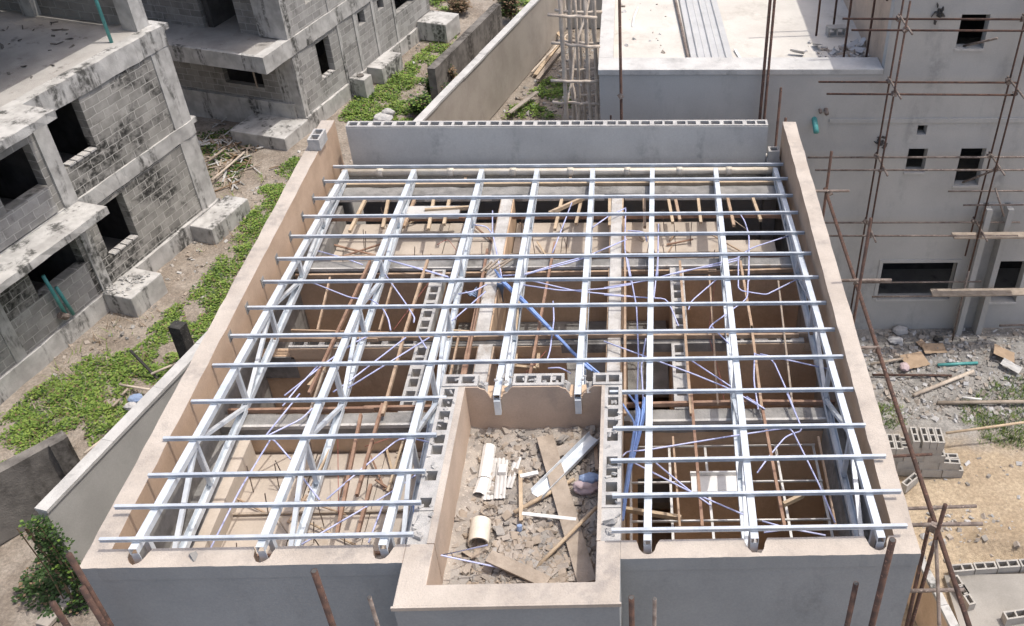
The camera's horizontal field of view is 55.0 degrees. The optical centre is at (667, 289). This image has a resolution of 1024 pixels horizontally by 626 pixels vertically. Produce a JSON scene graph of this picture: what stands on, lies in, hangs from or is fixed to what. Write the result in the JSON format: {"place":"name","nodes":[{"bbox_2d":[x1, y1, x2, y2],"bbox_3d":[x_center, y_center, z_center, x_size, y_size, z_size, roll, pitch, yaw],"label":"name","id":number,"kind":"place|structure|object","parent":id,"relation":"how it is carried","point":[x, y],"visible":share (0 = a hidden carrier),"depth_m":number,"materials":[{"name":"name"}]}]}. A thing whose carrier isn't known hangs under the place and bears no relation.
{"place":"outdoors","nodes":[
{"label":"outdoors","id":0,"kind":"place"},
{"bbox_2d":[0,0,1023,625],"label":"ground","id":1,"kind":"structure","parent":0,"point":[1000,488],"depth_m":23.67,"materials":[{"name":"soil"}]},
{"bbox_2d":[0,430,79,544],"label":"old block wall","id":2,"kind":"structure","parent":1,"relation":"on","point":[32,477],"depth_m":19.70,"materials":[{"name":"concrete"}]},
{"bbox_2d":[10,525,88,620],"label":"dark undergrowth","id":3,"kind":"object","parent":1,"relation":"on","point":[42,578],"visible":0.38,"depth_m":18.79,"materials":[{"name":"green plant"}]},
{"bbox_2d":[35,580,79,625],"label":"path strip","id":4,"kind":"object","parent":1,"relation":"on","point":[46,621],"visible":0.18,"depth_m":18.30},
{"bbox_2d":[49,601,70,625],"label":"scaffold tube","id":5,"kind":"object","parent":1,"relation":"on","point":[59,613],"visible":1,"depth_m":10.73,"materials":[{"name":"metal"}]},
{"bbox_2d":[65,552,113,625],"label":"scaffold tube","id":6,"kind":"object","parent":1,"relation":"on","point":[76,567],"visible":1,"depth_m":10.57,"materials":[{"name":"metal"}]},
{"bbox_2d":[79,585,108,625],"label":"scaffold tube","id":7,"kind":"object","parent":1,"relation":"on","point":[92,605],"visible":1,"depth_m":10.66,"materials":[{"name":"metal"}]},
{"bbox_2d":[0,0,250,404],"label":"block building","id":8,"kind":"structure","parent":1,"relation":"on","point":[110,201],"depth_m":25.03,"materials":[{"name":"concrete"}]},
{"bbox_2d":[0,21,74,78],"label":"floor litter","id":9,"kind":"object","parent":8,"relation":"on","point":[2,47],"visible":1,"depth_m":24.95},
{"bbox_2d":[94,0,112,42],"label":"drain riser","id":10,"kind":"object","parent":8,"relation":"on","point":[103,20],"visible":1,"depth_m":24.64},
{"bbox_2d":[129,349,158,379],"bbox_3d":[-12.762,1.852,23.520,0.635,0.775,0.060,15,40,17],"label":"stake","id":11,"kind":"object","parent":1,"relation":"on","point":[133,353],"visible":1,"depth_m":23.49,"materials":[{"name":"wood"}]},
{"bbox_2d":[0,156,299,461],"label":"creeping weeds","id":12,"kind":"object","parent":1,"relation":"on","point":[88,402],"visible":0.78,"depth_m":23.76,"materials":[{"name":"green plant"}]},
{"bbox_2d":[168,320,193,357],"bbox_3d":[-11.847,1.386,23.653,0.320,1.350,0.280,10,38,9],"label":"concrete post","id":13,"kind":"object","parent":1,"relation":"on","point":[179,331],"visible":0.56,"depth_m":23.36,"materials":[{"name":"concrete"}]},
{"bbox_2d":[50,148,352,382],"bbox_3d":[-13.004,-1.250,28.192,2.193,0.206,12.075,10,38,12],"label":"plinth rubble","id":14,"kind":"object","parent":1,"relation":"on","point":[86,342],"visible":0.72,"depth_m":26.79,"materials":[{"name":"stone"}]},
{"bbox_2d":[197,127,252,186],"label":"shaded weeds","id":15,"kind":"object","parent":1,"relation":"on","point":[205,150],"visible":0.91,"depth_m":32.34,"materials":[{"name":"green plant"}]},
{"bbox_2d":[200,116,278,191],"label":"brushwood litter","id":16,"kind":"object","parent":1,"relation":"on","point":[230,144],"visible":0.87,"depth_m":32.17,"materials":[{"name":"wood"}]},
{"bbox_2d":[34,0,565,583],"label":"boundary wall","id":17,"kind":"structure","parent":1,"relation":"on","point":[78,500],"depth_m":20.22,"materials":[{"name":"concrete"}]},
{"bbox_2d":[17,514,84,606],"bbox_3d":[-11.292,5.088,17.933,0.854,2.444,0.548,-1,37,-2],"label":"creeper","id":18,"kind":"object","parent":17,"relation":"attached to","point":[75,585],"visible":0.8,"depth_m":17.74,"materials":[{"name":"green plant"}]},
{"bbox_2d":[141,0,460,150],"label":"block building","id":19,"kind":"structure","parent":1,"relation":"on","point":[252,68],"depth_m":33.43,"materials":[{"name":"concrete"}]},
{"bbox_2d":[310,568,335,625],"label":"scaffold tube","id":20,"kind":"object","parent":1,"relation":"on","point":[322,595],"visible":1,"depth_m":9.70,"materials":[{"name":"metal"}]},
{"bbox_2d":[367,596,379,625],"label":"scaffold tube","id":21,"kind":"object","parent":1,"relation":"on","point":[373,610],"visible":1,"depth_m":9.88,"materials":[{"name":"grey metal"}]},
{"bbox_2d":[373,112,392,120],"bbox_3d":[-10.142,-6.143,34.391,0.716,0.259,0.625,-1,37,-2],"label":"rock","id":22,"kind":"object","parent":1,"relation":"on","point":[380,116],"visible":0.72,"depth_m":34.24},
{"bbox_2d":[338,35,456,121],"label":"creeping weeds","id":23,"kind":"object","parent":1,"relation":"on","point":[359,104],"visible":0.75,"depth_m":35.99,"materials":[{"name":"green plant"}]},
{"bbox_2d":[398,41,431,116],"bbox_3d":[-8.965,-8.525,37.785,4.441,0.262,8.629,-1,37,-2],"label":"path rubble","id":24,"kind":"object","parent":1,"relation":"on","point":[419,61],"visible":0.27,"depth_m":38.29,"materials":[{"name":"stone"}]},
{"bbox_2d":[406,91,431,115],"bbox_3d":[-8.883,-6.620,34.669,1.134,0.749,1.001,31,47,34],"label":"shrub","id":25,"kind":"object","parent":24,"relation":"on","point":[421,103],"visible":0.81,"depth_m":34.55,"materials":[{"name":"green plant"}]},
{"bbox_2d":[421,73,448,94],"bbox_3d":[-8.618,-7.533,35.669,1.028,0.984,0.882,-1,37,-2],"label":"shrub","id":26,"kind":"object","parent":1,"relation":"on","point":[427,86],"visible":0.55,"depth_m":35.52,"materials":[{"name":"green plant"}]},
{"bbox_2d":[442,0,471,13],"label":"shrub","id":27,"kind":"object","parent":1,"relation":"on","point":[458,6],"visible":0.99,"depth_m":42.10,"materials":[{"name":"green plant"}]},
{"bbox_2d":[427,3,502,100],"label":"old wall","id":28,"kind":"structure","parent":1,"relation":"on","point":[472,41],"depth_m":37.20,"materials":[{"name":"concrete"}]},
{"bbox_2d":[429,0,530,16],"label":"creeping weeds","id":29,"kind":"object","parent":1,"relation":"on","point":[525,2],"visible":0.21,"depth_m":43.30,"materials":[{"name":"green plant"}]},
{"bbox_2d":[80,120,920,625],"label":"unfinished house","id":30,"kind":"structure","parent":1,"relation":"on","point":[348,382],"depth_m":14.25,"materials":[{"name":"concrete"}]},
{"bbox_2d":[307,129,327,150],"bbox_3d":[-6.669,-2.854,18.369,0.220,0.225,0.450,1,37,0],"label":"hollow block","id":31,"kind":"object","parent":30,"relation":"on","point":[317,139],"depth_m":18.27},
{"bbox_2d":[472,476,488,495],"bbox_3d":[-2.464,2.608,12.769,0.180,0.105,0.313,4,38,4],"label":"gutter piece","id":32,"kind":"object","parent":30,"relation":"on","point":[481,486],"visible":1,"depth_m":12.73,"materials":[{"name":"white plastic"}]},
{"bbox_2d":[465,283,503,301],"bbox_3d":[-3.154,0.114,16.686,0.670,0.666,0.406,-12,39,-16],"label":"conduit coil","id":33,"kind":"object","parent":30,"relation":"hanging from","point":[499,285],"visible":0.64,"depth_m":16.51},
{"bbox_2d":[478,443,495,477],"bbox_3d":[-2.455,2.339,13.088,0.187,0.105,0.576,-1,37,-2],"label":"gutter piece","id":34,"kind":"object","parent":30,"relation":"on","point":[487,457],"visible":1,"depth_m":13.07,"materials":[{"name":"white plastic"}]},
{"bbox_2d":[452,425,599,583],"bbox_3d":[-1.797,2.880,12.370,1.945,0.254,3.209,-1,37,-2],"label":"rubble","id":35,"kind":"object","parent":30,"relation":"on","point":[516,538],"visible":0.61,"depth_m":12.34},
{"bbox_2d":[485,550,550,582],"bbox_3d":[-1.783,3.342,11.500,0.796,0.129,0.170,14,39,17],"label":"plank","id":36,"kind":"object","parent":35,"relation":"on","point":[513,567],"visible":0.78,"depth_m":11.49,"materials":[{"name":"wood"}]},
{"bbox_2d":[447,514,593,584],"bbox_3d":[-1.789,3.249,11.848,1.823,0.210,1.843,-1,37,-2],"label":"broken tile rubble","id":37,"kind":"object","parent":35,"relation":"on","point":[499,530],"visible":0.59,"depth_m":11.77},
{"bbox_2d":[441,544,498,568],"bbox_3d":[-2.259,3.151,11.599,0.849,0.450,0.385,-3,38,-6],"label":"bent conduit","id":38,"kind":"object","parent":37,"relation":"on","point":[443,555],"visible":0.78,"depth_m":11.45,"materials":[{"name":"white plastic"}]},
{"bbox_2d":[537,505,597,566],"bbox_3d":[-1.246,3.074,11.945,0.056,0.211,1.099,28,45,31],"label":"wooden pole","id":39,"kind":"object","parent":37,"relation":"on","point":[568,535],"visible":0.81,"depth_m":11.94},
{"bbox_2d":[518,470,522,521],"bbox_3d":[-1.914,2.696,12.586,0.050,0.040,0.850,-4,38,-6],"label":"timber strip","id":40,"kind":"object","parent":35,"relation":"on","point":[520,498],"visible":1,"depth_m":12.54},
{"bbox_2d":[442,426,599,584],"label":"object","id":41,"kind":"structure","parent":35,"relation":"on","point":[464,501],"depth_m":12.69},
{"bbox_2d":[468,516,490,547],"bbox_3d":[-2.352,3.056,12.075,0.267,0.260,0.346,-1,37,-2],"label":"pipe offcut","id":42,"kind":"object","parent":41,"relation":"on","point":[480,526],"visible":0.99,"depth_m":12.00,"materials":[{"name":"plastic"}]},
{"bbox_2d":[482,457,504,499],"bbox_3d":[-2.325,2.531,12.888,0.260,0.038,0.709,-2,38,-3],"label":"ribbed panel","id":43,"kind":"object","parent":41,"relation":"on","point":[490,484],"visible":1,"depth_m":12.84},
{"bbox_2d":[494,460,507,498],"bbox_3d":[-2.216,2.530,12.843,0.150,0.038,0.655,-2,38,-3],"label":"ribbed panel","id":44,"kind":"object","parent":43,"relation":"on","point":[500,484],"visible":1,"depth_m":12.78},
{"bbox_2d":[506,457,521,487],"bbox_3d":[-2.074,2.464,12.972,0.100,0.028,0.539,5,38,5],"label":"ribbed panel","id":45,"kind":"object","parent":41,"relation":"on","point":[510,481],"visible":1,"depth_m":12.91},
{"bbox_2d":[572,479,597,495],"bbox_3d":[-1.069,2.589,12.712,0.368,0.190,0.250,-1,37,-2],"label":"cement sack","id":46,"kind":"object","parent":41,"relation":"on","point":[582,488],"visible":0.93,"depth_m":12.64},
{"bbox_2d":[579,472,598,483],"bbox_3d":[-1.027,2.483,12.699,0.285,0.078,0.174,-1,37,-2],"label":"plastic sack","id":47,"kind":"object","parent":46,"relation":"on","point":[591,477],"visible":0.96,"depth_m":12.67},
{"bbox_2d":[513,477,574,513],"bbox_3d":[-1.604,2.700,12.608,0.920,0.076,0.060,-24,44,-29],"label":"wooden pole","id":48,"kind":"object","parent":35,"relation":"on","point":[534,501],"visible":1,"depth_m":12.52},
{"bbox_2d":[557,443,571,455],"bbox_3d":[-1.427,2.218,13.303,0.220,0.020,0.180,-16,41,-26],"label":"tile piece","id":49,"kind":"object","parent":35,"relation":"on","point":[563,449],"visible":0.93,"depth_m":13.30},
{"bbox_2d":[531,431,599,498],"bbox_3d":[-1.353,2.363,12.978,0.200,0.113,1.247,23,43,26],"label":"gutter","id":50,"kind":"object","parent":35,"relation":"on","point":[577,453],"visible":0.92,"depth_m":13.05,"materials":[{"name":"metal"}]},
{"bbox_2d":[537,434,594,581],"bbox_3d":[-1.332,2.782,12.470,0.230,0.055,2.484,-10,39,-14],"label":"plank","id":51,"kind":"object","parent":35,"relation":"on","point":[582,566],"visible":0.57,"depth_m":12.38,"materials":[{"name":"wood"}]},
{"bbox_2d":[522,512,575,520],"bbox_3d":[-1.508,2.901,12.295,0.706,0.020,0.050,5,38,5],"label":"pvc strip","id":52,"kind":"object","parent":51,"relation":"on","point":[546,516],"visible":1,"depth_m":12.29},
{"bbox_2d":[494,269,599,372],"bbox_3d":[-1.982,0.503,15.390,0.124,0.068,3.391,-24,44,-29],"label":"conduit bundle","id":53,"kind":"object","parent":30,"relation":"on","point":[588,366],"visible":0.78,"depth_m":15.32,"materials":[{"name":"blue plastic"}]},
{"bbox_2d":[493,0,519,19],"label":"shrub","id":54,"kind":"object","parent":1,"relation":"on","point":[509,7],"visible":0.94,"depth_m":41.35,"materials":[{"name":"green plant"}]},
{"bbox_2d":[502,76,571,119],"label":"creeping weeds","id":55,"kind":"object","parent":1,"relation":"on","point":[535,107],"visible":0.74,"depth_m":35.76,"materials":[{"name":"green plant"}]},
{"bbox_2d":[500,28,594,120],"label":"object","id":56,"kind":"object","parent":1,"relation":"on","point":[545,97],"visible":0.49,"depth_m":36.29,"materials":[{"name":"concrete"}]},
{"bbox_2d":[507,91,538,113],"bbox_3d":[-5.232,-6.811,35.068,0.160,0.040,1.895,17,40,20],"label":"plank","id":57,"kind":"object","parent":56,"relation":"on","point":[521,103],"visible":1,"depth_m":35.00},
{"bbox_2d":[533,45,559,75],"bbox_3d":[-4.805,-9.209,38.535,0.160,0.040,3.035,8,38,9],"label":"plank","id":58,"kind":"object","parent":56,"relation":"on","point":[540,67],"visible":0.64,"depth_m":38.15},
{"bbox_2d":[531,34,567,72],"bbox_3d":[-4.726,-9.567,38.921,0.070,0.040,3.888,11,39,12],"label":"plank","id":59,"kind":"object","parent":58,"relation":"on","point":[545,57],"visible":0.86,"depth_m":38.48,"materials":[{"name":"brown wood"}]},
{"bbox_2d":[535,47,560,79],"bbox_3d":[-4.609,-8.996,38.097,0.160,0.040,3.265,8,38,10],"label":"plank","id":60,"kind":"object","parent":59,"relation":"on","point":[548,64],"visible":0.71,"depth_m":37.84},
{"bbox_2d":[547,0,601,119],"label":"bush pole scaffold","id":61,"kind":"object","parent":1,"relation":"on","point":[578,44],"visible":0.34,"depth_m":22.12,"materials":[{"name":"brown wood"}]},
{"bbox_2d":[566,0,601,27],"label":"return wall","id":62,"kind":"structure","parent":1,"relation":"on","point":[598,15],"depth_m":40.99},
{"bbox_2d":[610,0,623,119],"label":"scaffold tube","id":63,"kind":"object","parent":1,"relation":"on","point":[620,96],"visible":0.4,"depth_m":20.38,"materials":[{"name":"metal"}]},
{"bbox_2d":[628,595,634,625],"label":"scaffold tube","id":64,"kind":"object","parent":1,"relation":"on","point":[631,611],"visible":1,"depth_m":10.01,"materials":[{"name":"metal"}]},
{"bbox_2d":[652,597,656,625],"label":"scaffold tube","id":65,"kind":"object","parent":1,"relation":"on","point":[654,608],"visible":1,"depth_m":10.04,"materials":[{"name":"grey metal"}]},
{"bbox_2d":[758,0,775,119],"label":"scaffold tube pair","id":66,"kind":"object","parent":1,"relation":"on","point":[765,57],"depth_m":20.50,"materials":[{"name":"metal"}]},
{"bbox_2d":[774,87,786,145],"bbox_3d":[2.402,-1.151,22.521,0.080,7.100,1.361,1,37,0],"label":"scaffold tube","id":67,"kind":"object","parent":1,"relation":"on","point":[778,115],"visible":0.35,"depth_m":21.24,"materials":[{"name":"metal"}]},
{"bbox_2d":[598,0,1023,335],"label":"rendered building","id":68,"kind":"structure","parent":1,"relation":"on","point":[673,82],"depth_m":22.33,"materials":[{"name":"concrete"}]},
{"bbox_2d":[674,0,689,57],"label":"steel pipe","id":69,"kind":"object","parent":68,"relation":"on","point":[682,31],"visible":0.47,"depth_m":23.17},
{"bbox_2d":[679,0,732,57],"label":"roofing sheets","id":70,"kind":"object","parent":68,"relation":"on","point":[705,32],"visible":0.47,"depth_m":23.30,"materials":[{"name":"metal"}]},
{"bbox_2d":[790,37,869,56],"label":"plastic scraps","id":71,"kind":"object","parent":68,"relation":"on","point":[852,44],"visible":0.84,"depth_m":22.40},
{"bbox_2d":[805,40,864,56],"bbox_3d":[3.812,-5.456,22.323,1.636,0.214,1.499,-1,37,-2],"label":"terrace rubble","id":72,"kind":"object","parent":68,"relation":"on","point":[849,53],"visible":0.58,"depth_m":22.35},
{"bbox_2d":[825,24,845,36],"bbox_3d":[4.062,-6.216,23.171,0.450,0.225,0.225,-4,38,-6],"label":"hollow block","id":73,"kind":"object","parent":68,"relation":"on","point":[835,28],"depth_m":23.14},
{"bbox_2d":[815,0,887,56],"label":"terrace scaffold","id":74,"kind":"object","parent":68,"relation":"on","point":[848,22],"visible":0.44,"depth_m":21.65,"materials":[{"name":"metal"}]},
{"bbox_2d":[844,581,858,625],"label":"scaffold tube","id":75,"kind":"object","parent":1,"relation":"on","point":[855,586],"visible":1,"depth_m":10.05,"materials":[{"name":"metal"}]},
{"bbox_2d":[868,537,895,625],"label":"scaffold tube","id":76,"kind":"object","parent":1,"relation":"on","point":[883,579],"visible":1,"depth_m":9.82,"materials":[{"name":"metal"}]},
{"bbox_2d":[816,151,982,625],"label":"steel scaffold","id":77,"kind":"object","parent":1,"relation":"on","point":[932,525],"visible":0.66,"depth_m":13.36,"materials":[{"name":"metal"}]},
{"bbox_2d":[901,472,918,492],"bbox_3d":[5.325,4.248,21.152,0.450,0.225,0.150,-28,46,-32],"label":"concrete block","id":78,"kind":"object","parent":1,"relation":"on","point":[909,482],"depth_m":21.08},
{"bbox_2d":[900,469,920,475],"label":"concrete block","id":79,"kind":"object","parent":1,"relation":"on","point":[906,472],"depth_m":21.39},
{"bbox_2d":[896,461,914,468],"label":"concrete block","id":80,"kind":"object","parent":79,"relation":"on","point":[904,465],"depth_m":21.27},
{"bbox_2d":[903,456,924,461],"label":"concrete block","id":81,"kind":"object","parent":80,"relation":"on","point":[918,458],"depth_m":21.14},
{"bbox_2d":[900,442,921,453],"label":"concrete block","id":82,"kind":"object","parent":81,"relation":"on","point":[906,450],"depth_m":20.98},
{"bbox_2d":[908,427,920,448],"bbox_3d":[5.384,3.239,21.000,0.150,0.225,0.450,1,37,0],"label":"concrete block","id":83,"kind":"object","parent":82,"relation":"on","point":[913,434],"depth_m":20.93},
{"bbox_2d":[807,0,1023,340],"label":"steel scaffold","id":84,"kind":"object","parent":1,"relation":"on","point":[905,29],"visible":0.95,"depth_m":21.72,"materials":[{"name":"metal"}]},
{"bbox_2d":[930,288,1023,296],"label":"scaffold board","id":85,"kind":"object","parent":84,"relation":"on","point":[978,292],"visible":1,"depth_m":24.00,"materials":[{"name":"wood"}]},
{"bbox_2d":[951,232,1023,238],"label":"scaffold board","id":86,"kind":"object","parent":84,"relation":"on","point":[1020,235],"visible":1,"depth_m":22.96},
{"bbox_2d":[921,470,942,476],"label":"concrete block","id":87,"kind":"object","parent":1,"relation":"on","point":[931,473],"depth_m":21.37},
{"bbox_2d":[918,462,939,469],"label":"concrete block","id":88,"kind":"object","parent":87,"relation":"on","point":[928,466],"depth_m":21.25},
{"bbox_2d":[923,451,945,462],"bbox_3d":[5.862,3.686,21.170,0.450,0.225,0.150,2,37,2],"label":"concrete block","id":89,"kind":"object","parent":88,"relation":"on","point":[934,459],"depth_m":21.11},
{"bbox_2d":[921,449,942,455],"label":"concrete block","id":90,"kind":"object","parent":89,"relation":"on","point":[936,452],"depth_m":20.97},
{"bbox_2d":[918,427,929,448],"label":"concrete block","id":91,"kind":"object","parent":90,"relation":"on","point":[924,438],"depth_m":20.91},
{"bbox_2d":[927,427,937,449],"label":"concrete block","id":92,"kind":"object","parent":90,"relation":"on","point":[932,438],"depth_m":20.88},
{"bbox_2d":[934,428,944,449],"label":"concrete block","id":93,"kind":"object","parent":90,"relation":"on","point":[940,439],"depth_m":20.87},
{"bbox_2d":[907,550,958,625],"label":"trench wall","id":94,"kind":"structure","parent":1,"relation":"on","point":[926,614],"depth_m":17.77,"materials":[{"name":"concrete"}]},
{"bbox_2d":[860,327,1023,422],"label":"yard rubble","id":95,"kind":"object","parent":1,"relation":"on","point":[966,379],"visible":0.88,"depth_m":24.09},
{"bbox_2d":[892,325,907,335],"bbox_3d":[6.151,1.069,25.413,0.422,0.158,0.331,-1,37,-2],"label":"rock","id":96,"kind":"object","parent":95,"relation":"on","point":[898,330],"visible":1,"depth_m":25.34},
{"bbox_2d":[872,374,951,376],"bbox_3d":[6.109,2.146,24.047,1.985,0.060,0.060,1,37,0],"label":"steel tube","id":97,"kind":"object","parent":95,"relation":"on","point":[939,375],"visible":1,"depth_m":24.02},
{"bbox_2d":[900,351,929,368],"bbox_3d":[6.304,1.804,24.501,0.620,0.034,0.500,-10,42,-17],"label":"cardboard sheet","id":98,"kind":"object","parent":95,"relation":"on","point":[916,360],"visible":1,"depth_m":24.50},
{"bbox_2d":[921,343,947,353],"bbox_3d":[6.891,1.524,24.879,0.600,0.042,0.360,-2,41,-8],"label":"cardboard sheet","id":99,"kind":"object","parent":95,"relation":"on","point":[929,348],"visible":1,"depth_m":24.88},
{"bbox_2d":[912,370,974,396],"bbox_3d":[6.847,2.322,23.832,1.900,0.100,0.100,-17,41,-22],"label":"wooden pole","id":100,"kind":"object","parent":95,"relation":"on","point":[940,384],"visible":1,"depth_m":23.78,"materials":[{"name":"brown wood"}]},
{"bbox_2d":[937,361,977,366],"bbox_3d":[7.356,1.893,24.402,1.043,0.080,0.080,-3,38,-5],"label":"pvc pipe","id":101,"kind":"object","parent":95,"relation":"on","point":[958,363],"visible":1,"depth_m":24.37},
{"bbox_2d":[937,400,1023,404],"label":"wooden pole","id":102,"kind":"object","parent":95,"relation":"on","point":[982,402],"visible":1,"depth_m":23.27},
{"bbox_2d":[994,344,1014,362],"bbox_3d":[8.608,1.634,24.608,0.550,0.037,0.500,25,33,7],"label":"plywood sheet","id":103,"kind":"object","parent":95,"relation":"on","point":[1000,351],"visible":1,"depth_m":24.59,"materials":[{"name":"wood"}]},
{"bbox_2d":[1000,358,1022,373],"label":"concrete block","id":104,"kind":"object","parent":95,"relation":"on","point":[1005,362],"depth_m":24.23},
{"bbox_2d":[878,373,1023,450],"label":"yard grass","id":105,"kind":"structure","parent":1,"relation":"on","point":[995,421],"depth_m":22.97,"materials":[{"name":"green plant"}]},
{"bbox_2d":[941,466,963,477],"bbox_3d":[6.333,4.059,21.435,0.450,0.225,0.150,1,37,0],"label":"concrete block","id":106,"kind":"object","parent":1,"relation":"on","point":[951,474],"depth_m":21.38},
{"bbox_2d":[938,458,960,470],"bbox_3d":[6.231,3.872,21.305,0.450,0.225,0.150,3,37,3],"label":"concrete block","id":107,"kind":"object","parent":106,"relation":"on","point":[952,464],"depth_m":21.25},
{"bbox_2d":[907,450,1022,562],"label":"sand litter","id":108,"kind":"object","parent":1,"relation":"on","point":[949,537],"visible":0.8,"depth_m":20.42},
{"bbox_2d":[945,421,1023,433],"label":"bamboo pole","id":109,"kind":"object","parent":1,"relation":"on","point":[984,427],"visible":1,"depth_m":21.98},
{"bbox_2d":[948,559,1023,575],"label":"block wall","id":110,"kind":"structure","parent":1,"relation":"on","point":[1014,566],"depth_m":19.35,"materials":[{"name":"concrete"}]},
{"bbox_2d":[943,574,1023,625],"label":"concrete floor","id":111,"kind":"structure","parent":0,"point":[994,596],"depth_m":18.93,"materials":[{"name":"concrete"}]},
{"bbox_2d":[959,584,975,611],"bbox_3d":[5.812,6.017,18.771,0.150,0.225,0.450,-10,39,-14],"label":"hollow block","id":112,"kind":"object","parent":111,"relation":"on","point":[969,602],"depth_m":18.63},
{"bbox_2d":[1000,608,1023,625],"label":"hollow block","id":113,"kind":"object","parent":111,"relation":"on","point":[1012,617],"depth_m":18.39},
{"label":"concrete block","id":114,"kind":"object","parent":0,"visible":0},
{"bbox_2d":[893,434,903,454],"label":"concrete block","id":115,"kind":"object","parent":114,"relation":"on","point":[899,450],"depth_m":21.03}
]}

